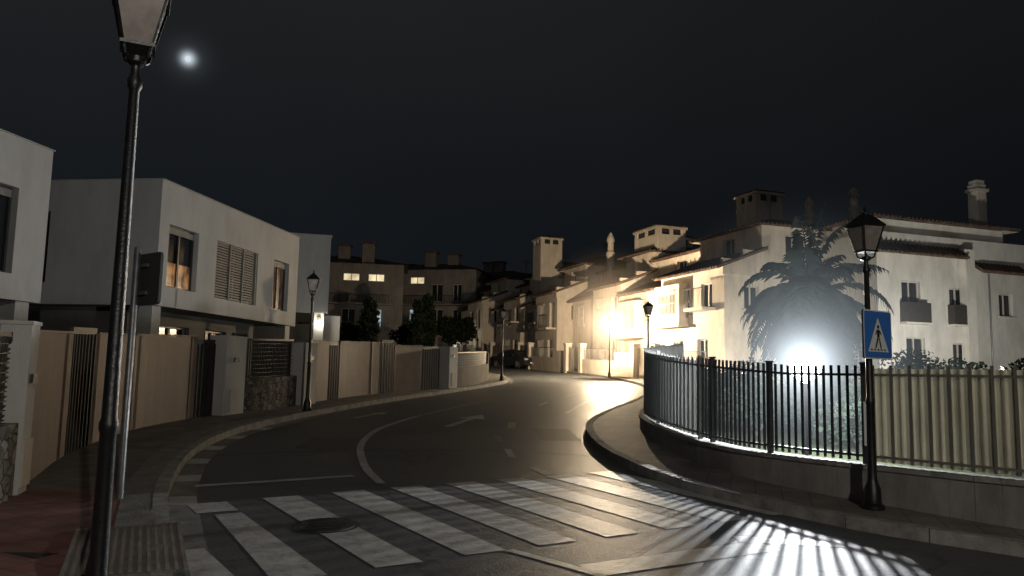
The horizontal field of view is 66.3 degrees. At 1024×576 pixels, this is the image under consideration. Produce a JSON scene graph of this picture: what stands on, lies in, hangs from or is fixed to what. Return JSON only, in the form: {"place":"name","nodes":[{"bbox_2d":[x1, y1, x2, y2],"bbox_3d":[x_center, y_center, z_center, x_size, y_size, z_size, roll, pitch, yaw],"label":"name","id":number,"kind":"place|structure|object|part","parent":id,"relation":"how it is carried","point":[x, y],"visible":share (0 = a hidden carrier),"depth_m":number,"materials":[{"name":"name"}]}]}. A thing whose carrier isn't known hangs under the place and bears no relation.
{"place":"outdoors","nodes":[
{"label":"outdoors","id":0,"kind":"place"},
{"bbox_2d":[185,56,190,61],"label":"moon","id":1,"kind":"object","parent":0,"point":[187,58],"visible":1,"depth_m":3107.30,"materials":[{"name":"white"}]},
{"bbox_2d":[0,373,504,575],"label":"pavement","id":2,"kind":"structure","parent":0,"point":[49,509],"depth_m":8.60,"materials":[{"name":"grey concrete"}]},
{"bbox_2d":[0,320,42,494],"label":"gate pillar","id":3,"kind":"structure","parent":2,"relation":"on","point":[21,377],"depth_m":8.42,"materials":[{"name":"white paint"}]},
{"bbox_2d":[2,552,57,558],"bbox_3d":[-3.794,2.075,6.151,0.500,0.012,0.220,-1,-7,23],"label":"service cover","id":4,"kind":"object","parent":2,"relation":"on","point":[33,555],"visible":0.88,"depth_m":6.07,"materials":[{"name":"metal"}]},
{"bbox_2d":[30,330,75,479],"bbox_3d":[-5.923,1.530,9.953,0.144,2.074,2.611,4,-7,-20],"label":"garden fence panel","id":5,"kind":"object","parent":2,"relation":"on","point":[51,398],"visible":0.62,"depth_m":10.07,"materials":[{"name":"paint"}]},
{"bbox_2d":[64,327,96,455],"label":"metal gate","id":6,"kind":"structure","parent":2,"relation":"on","point":[81,390],"depth_m":11.80,"materials":[{"name":"grey metal"}]},
{"bbox_2d":[59,522,188,575],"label":"tactile paving","id":7,"kind":"structure","parent":2,"relation":"on","point":[131,550],"depth_m":6.17,"materials":[{"name":"tile"}]},
{"bbox_2d":[87,0,170,575],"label":"street lamp","id":8,"kind":"object","parent":2,"relation":"on","point":[140,24],"visible":1,"depth_m":4.26,"materials":[{"name":"metal"}]},
{"bbox_2d":[116,247,163,498],"bbox_3d":[-3.967,0.881,8.298,0.536,2.670,0.118,-4,-8,38],"label":"traffic sign","id":9,"kind":"object","parent":2,"relation":"on","point":[147,275],"visible":1,"depth_m":8.35,"materials":[{"name":"metal"}]},
{"bbox_2d":[89,332,198,444],"bbox_3d":[-6.857,1.846,14.561,0.369,2.147,4.436,1,-6,-2],"label":"garden fence panel","id":10,"kind":"object","parent":2,"relation":"on","point":[163,379],"visible":0.56,"depth_m":15.19,"materials":[{"name":"paint"}]},
{"bbox_2d":[193,339,215,417],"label":"metal gate","id":11,"kind":"structure","parent":2,"relation":"on","point":[204,381],"depth_m":17.13,"materials":[{"name":"black metal"}]},
{"bbox_2d":[210,335,247,415],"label":"gate pillar","id":12,"kind":"structure","parent":2,"relation":"on","point":[229,376],"depth_m":17.62,"materials":[{"name":"white paint"}]},
{"bbox_2d":[290,342,318,404],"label":"gate pillar","id":13,"kind":"structure","parent":2,"relation":"on","point":[299,361],"depth_m":20.75,"materials":[{"name":"white paint"}]},
{"bbox_2d":[302,271,319,410],"bbox_3d":[-4.908,1.264,19.085,0.310,3.435,0.310,2,-6,-11],"label":"street lamp","id":14,"kind":"object","parent":2,"relation":"on","point":[313,279],"visible":1,"depth_m":19.06,"materials":[{"name":"metal"}]},
{"bbox_2d":[306,340,330,401],"bbox_3d":[-5.503,2.447,22.087,0.122,1.983,1.359,0,-6,12],"label":"garden fence panel","id":15,"kind":"object","parent":2,"relation":"on","point":[322,371],"visible":0.5,"depth_m":22.36,"materials":[{"name":"paint"}]},
{"bbox_2d":[327,342,340,399],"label":"metal gate","id":16,"kind":"structure","parent":2,"relation":"on","point":[334,369],"depth_m":23.12,"materials":[{"name":"grey metal"}]},
{"bbox_2d":[338,341,382,397],"bbox_3d":[-4.833,2.656,24.763,0.190,2.030,2.734,-1,-7,18],"label":"garden fence panel","id":17,"kind":"object","parent":2,"relation":"on","point":[360,369],"visible":0.84,"depth_m":24.79,"materials":[{"name":"paint"}]},
{"bbox_2d":[380,340,393,393],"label":"metal gate","id":18,"kind":"structure","parent":2,"relation":"on","point":[387,366],"depth_m":26.39,"materials":[{"name":"grey metal"}]},
{"bbox_2d":[392,345,422,391],"bbox_3d":[-3.693,2.936,27.602,0.131,1.896,1.841,-2,-7,24],"label":"garden fence panel","id":19,"kind":"object","parent":2,"relation":"on","point":[407,368],"visible":0.87,"depth_m":27.55,"materials":[{"name":"paint"}]},
{"bbox_2d":[421,346,439,389],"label":"metal gate","id":20,"kind":"structure","parent":2,"relation":"on","point":[430,368],"depth_m":28.97,"materials":[{"name":"grey metal"}]},
{"bbox_2d":[439,347,458,387],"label":"gate pillar","id":21,"kind":"structure","parent":2,"relation":"on","point":[448,366],"depth_m":29.86,"materials":[{"name":"white paint"}]},
{"bbox_2d":[499,307,506,380],"bbox_3d":[-0.456,2.645,37.334,0.310,3.515,0.310,3,-7,-17],"label":"street lamp","id":22,"kind":"object","parent":2,"relation":"on","point":[503,311],"visible":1,"depth_m":37.31,"materials":[{"name":"metal"}]},
{"bbox_2d":[0,0,1023,272],"label":"sky","id":23,"kind":"structure","parent":0,"point":[478,130],"materials":[{"name":"black"}]},
{"bbox_2d":[439,341,707,377],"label":"street garden wall","id":24,"kind":"structure","parent":0,"point":[626,364],"depth_m":51.12,"materials":[{"name":"beige paint"}]},
{"bbox_2d":[169,365,1023,575],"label":"road","id":25,"kind":"structure","parent":0,"point":[522,397],"depth_m":9.13,"materials":[{"name":"grey asphalt"}]},
{"bbox_2d":[292,518,359,532],"bbox_3d":[-1.829,2.335,7.717,0.660,0.024,0.660,1,-6,0],"label":"manhole cover","id":26,"kind":"object","parent":25,"relation":"on","point":[334,525],"visible":1,"depth_m":7.69,"materials":[{"name":"metal"}]},
{"bbox_2d":[169,378,513,575],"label":"gutter","id":27,"kind":"object","parent":25,"relation":"on","point":[192,470],"visible":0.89,"depth_m":9.67,"materials":[{"name":"concrete"}]},
{"bbox_2d":[224,429,598,456],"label":"road markings","id":28,"kind":"object","parent":25,"relation":"on","point":[541,434],"visible":0.99,"depth_m":14.25,"materials":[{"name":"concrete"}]},
{"bbox_2d":[490,350,531,367],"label":"parked car","id":29,"kind":"object","parent":25,"relation":"on","point":[515,358],"visible":0.69,"depth_m":60.45,"materials":[{"name":"paint"}]},
{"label":"windows","id":30,"kind":"part","parent":29,"relation":"part of","materials":[{"name":"black glass"}]},
{"bbox_2d":[185,384,843,575],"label":"road markings","id":31,"kind":"object","parent":25,"relation":"on","point":[270,553],"visible":0.99,"depth_m":7.99,"materials":[{"name":"paint"}]},
{"bbox_2d":[606,317,612,376],"bbox_3d":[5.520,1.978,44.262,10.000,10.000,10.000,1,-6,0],"label":"street lamp","id":32,"kind":"object","parent":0,"point":[608,320],"visible":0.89,"depth_m":44.10,"materials":[{"name":"metal"}]},
{"bbox_2d":[438,386,1023,478],"bbox_3d":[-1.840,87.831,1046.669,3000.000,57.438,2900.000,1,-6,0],"label":"ground","id":33,"kind":"structure","parent":0,"point":[844,449],"depth_m":15.44,"materials":[{"name":"grey concrete"}]},
{"bbox_2d":[0,331,18,502],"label":"stone garden wall","id":34,"kind":"structure","parent":33,"relation":"on","point":[8,437],"depth_m":8.06,"materials":[{"name":"stone"}]},
{"bbox_2d":[0,129,55,327],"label":"modern house","id":35,"kind":"structure","parent":33,"relation":"on","point":[25,173],"depth_m":16.94,"materials":[{"name":"white paint"}]},
{"bbox_2d":[28,178,300,377],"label":"modern house","id":36,"kind":"structure","parent":33,"relation":"on","point":[228,270],"depth_m":22.34,"materials":[{"name":"white paint"}]},
{"bbox_2d":[243,338,296,411],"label":"stone garden wall","id":37,"kind":"structure","parent":33,"relation":"on","point":[268,390],"depth_m":19.32,"materials":[{"name":"stone"}]},
{"bbox_2d":[252,233,331,377],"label":"modern house","id":38,"kind":"structure","parent":33,"relation":"on","point":[314,252],"depth_m":33.08,"materials":[{"name":"white paint"}]},
{"bbox_2d":[294,316,339,341],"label":"porch wall","id":39,"kind":"structure","parent":33,"relation":"on","point":[331,328],"depth_m":34.01,"materials":[{"name":"white paint"}]},
{"bbox_2d":[150,373,507,575],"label":"kerb","id":40,"kind":"structure","parent":33,"relation":"on","point":[169,475],"depth_m":12.77,"materials":[{"name":"concrete"}]},
{"bbox_2d":[339,322,358,340],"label":"garden tree","id":41,"kind":"object","parent":33,"relation":"on","point":[348,332],"visible":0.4,"depth_m":70.70,"materials":[{"name":"green plant"}]},
{"bbox_2d":[295,242,408,344],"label":"hillside house","id":42,"kind":"structure","parent":33,"relation":"on","point":[354,282],"depth_m":82.85,"materials":[{"name":"beige paint"}]},
{"bbox_2d":[356,297,372,340],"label":"cypress tree","id":43,"kind":"object","parent":33,"relation":"on","point":[366,300],"visible":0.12,"depth_m":67.97,"materials":[{"name":"green plant"}]},
{"bbox_2d":[358,300,380,342],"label":"cypress tree","id":44,"kind":"object","parent":33,"relation":"on","point":[370,329],"visible":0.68,"depth_m":57.75,"materials":[{"name":"green plant"}]},
{"bbox_2d":[388,322,437,344],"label":"garden tree","id":45,"kind":"object","parent":33,"relation":"on","point":[401,332],"visible":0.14,"depth_m":69.98,"materials":[{"name":"green plant"}]},
{"bbox_2d":[405,299,425,344],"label":"cypress tree","id":46,"kind":"object","parent":33,"relation":"on","point":[417,335],"visible":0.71,"depth_m":65.69,"materials":[{"name":"green plant"}]},
{"bbox_2d":[420,293,437,346],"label":"cypress tree","id":47,"kind":"object","parent":33,"relation":"on","point":[430,321],"visible":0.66,"depth_m":66.80,"materials":[{"name":"green plant"}]},
{"bbox_2d":[402,251,496,346],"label":"hillside house","id":48,"kind":"structure","parent":33,"relation":"on","point":[452,286],"depth_m":90.50,"materials":[{"name":"beige paint"}]},
{"bbox_2d":[436,315,475,346],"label":"garden tree","id":49,"kind":"object","parent":33,"relation":"on","point":[453,332],"visible":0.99,"depth_m":72.74,"materials":[{"name":"green plant"}]},
{"bbox_2d":[439,350,488,386],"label":"garden wall","id":50,"kind":"structure","parent":33,"relation":"on","point":[473,368],"depth_m":33.05,"materials":[{"name":"paint"}]},
{"bbox_2d":[460,316,478,341],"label":"garden tree","id":51,"kind":"object","parent":33,"relation":"on","point":[474,328],"visible":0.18,"depth_m":80.21,"materials":[{"name":"green plant"}]},
{"bbox_2d":[456,260,532,351],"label":"townhouse","id":52,"kind":"structure","parent":33,"relation":"on","point":[481,313],"depth_m":79.71,"materials":[{"name":"beige paint"}]},
{"bbox_2d":[482,261,520,279],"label":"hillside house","id":53,"kind":"structure","parent":33,"relation":"on","point":[496,269],"depth_m":103.82,"materials":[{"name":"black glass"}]},
{"bbox_2d":[491,256,569,353],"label":"townhouse","id":54,"kind":"structure","parent":33,"relation":"on","point":[514,327],"depth_m":71.61,"materials":[{"name":"beige paint"}]},
{"bbox_2d":[563,262,575,266],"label":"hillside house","id":55,"kind":"structure","parent":33,"relation":"on","point":[569,263],"depth_m":114.26,"materials":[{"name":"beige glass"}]},
{"bbox_2d":[519,235,625,367],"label":"townhouse","id":56,"kind":"structure","parent":33,"relation":"on","point":[548,315],"depth_m":63.40,"materials":[{"name":"white paint"}]},
{"bbox_2d":[566,224,699,368],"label":"townhouse","id":57,"kind":"structure","parent":33,"relation":"on","point":[595,310],"depth_m":54.23,"materials":[{"name":"white paint"}]},
{"bbox_2d":[704,368,725,414],"bbox_3d":[4.900,2.704,20.211,1.546,1.415,1.353,7,-9,-44],"label":"garden shrub","id":58,"kind":"object","parent":33,"relation":"on","point":[707,388],"visible":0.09,"depth_m":19.99,"materials":[{"name":"green plant"}]},
{"bbox_2d":[615,189,833,385],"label":"townhouse","id":59,"kind":"structure","parent":33,"relation":"on","point":[695,300],"depth_m":42.12,"materials":[{"name":"white paint"}]},
{"bbox_2d":[717,357,779,402],"bbox_3d":[6.877,2.908,23.859,2.521,1.628,1.803,-3,-7,30],"label":"garden shrub","id":60,"kind":"object","parent":33,"relation":"on","point":[746,361],"visible":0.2,"depth_m":23.67,"materials":[{"name":"green plant"}]},
{"bbox_2d":[489,364,1023,556],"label":"kerb","id":61,"kind":"structure","parent":33,"relation":"on","point":[966,540],"depth_m":8.42,"materials":[{"name":"concrete"}]},
{"bbox_2d":[717,373,800,435],"bbox_3d":[5.311,2.511,16.882,2.109,1.346,1.384,1,-6,0],"label":"garden shrub","id":62,"kind":"object","parent":33,"relation":"on","point":[778,408],"visible":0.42,"depth_m":16.60,"materials":[{"name":"green plant"}]},
{"bbox_2d":[773,359,851,430],"bbox_3d":[6.683,2.434,17.855,1.992,1.699,2.926,-1,-7,15],"label":"garden shrub","id":63,"kind":"object","parent":33,"relation":"on","point":[804,363],"visible":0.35,"depth_m":17.24,"materials":[{"name":"green plant"}]},
{"bbox_2d":[738,204,893,423],"bbox_3d":[7.732,0.638,20.178,3.657,5.666,3.678,-3,-7,30],"label":"palm tree","id":64,"kind":"object","parent":33,"relation":"on","point":[813,317],"visible":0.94,"depth_m":19.53,"materials":[{"name":"green plant"}]},
{"bbox_2d":[797,350,864,406],"bbox_3d":[10.528,2.891,25.783,2.318,2.087,1.974,1,-6,0],"label":"garden shrub","id":65,"kind":"object","parent":33,"relation":"on","point":[842,368],"visible":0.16,"depth_m":25.59,"materials":[{"name":"green plant"}]},
{"bbox_2d":[639,408,1023,528],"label":"garden wall","id":66,"kind":"structure","parent":33,"relation":"on","point":[993,500],"depth_m":8.96,"materials":[{"name":"grey concrete"}]},
{"bbox_2d":[643,342,1023,476],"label":"railing fence","id":67,"kind":"object","parent":66,"relation":"on","point":[969,419],"visible":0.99,"depth_m":8.97,"materials":[{"name":"black metal"}]},
{"bbox_2d":[811,384,861,449],"bbox_3d":[6.625,2.404,14.777,1.715,1.309,1.738,4,-7,-20],"label":"garden shrub","id":68,"kind":"object","parent":33,"relation":"on","point":[852,415],"visible":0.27,"depth_m":14.70,"materials":[{"name":"green plant"}]},
{"bbox_2d":[803,180,1023,386],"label":"white house","id":69,"kind":"structure","parent":33,"relation":"on","point":[947,290],"depth_m":39.78,"materials":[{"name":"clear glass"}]},
{"bbox_2d":[878,348,975,368],"bbox_3d":[13.780,2.980,25.793,2.887,2.049,2.732,-4,-8,39],"label":"garden shrub","id":70,"kind":"object","parent":33,"relation":"on","point":[904,361],"visible":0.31,"depth_m":25.87,"materials":[{"name":"green plant"}]},
{"bbox_2d":[895,360,989,369],"bbox_3d":[9.438,2.442,17.326,2.516,1.715,1.557,-1,-7,19],"label":"garden shrub","id":71,"kind":"object","parent":33,"relation":"on","point":[977,366],"visible":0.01,"depth_m":17.16,"materials":[{"name":"green plant"}]},
{"bbox_2d":[1000,358,1023,369],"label":"garden shrub","id":72,"kind":"object","parent":33,"relation":"on","point":[1019,365],"visible":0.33,"depth_m":25.43,"materials":[{"name":"green plant"}]},
{"bbox_2d":[525,366,1023,539],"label":"pavement","id":73,"kind":"structure","parent":0,"point":[618,429],"depth_m":10.17,"materials":[{"name":"grey concrete"}]},
{"bbox_2d":[642,300,653,347],"bbox_3d":[4.906,2.136,28.247,0.310,3.435,0.310,3,-7,-17],"label":"street lamp","id":74,"kind":"object","parent":73,"relation":"on","point":[648,307],"visible":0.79,"depth_m":28.31,"materials":[{"name":"metal"}]},
{"bbox_2d":[844,206,885,510],"bbox_3d":[3.966,0.736,8.711,0.310,3.355,0.310,3,-7,-17],"label":"street lamp","id":75,"kind":"object","parent":73,"relation":"on","point":[864,229],"visible":0.97,"depth_m":8.69,"materials":[{"name":"metal"}]},
{"bbox_2d":[861,309,891,359],"bbox_3d":[4.041,0.521,8.719,0.540,0.540,0.074,5,-8,-34],"label":"pedestrian crossing sign","id":76,"kind":"object","parent":75,"relation":"attached to","point":[876,336],"visible":1,"depth_m":8.67,"materials":[{"name":"metal"}]},
{"bbox_2d":[799,382,808,455],"bbox_3d":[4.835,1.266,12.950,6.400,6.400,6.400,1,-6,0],"label":"lamp post","id":77,"kind":"object","parent":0,"point":[806,438],"visible":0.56,"depth_m":12.82,"materials":[{"name":"grey metal"}]}
]}

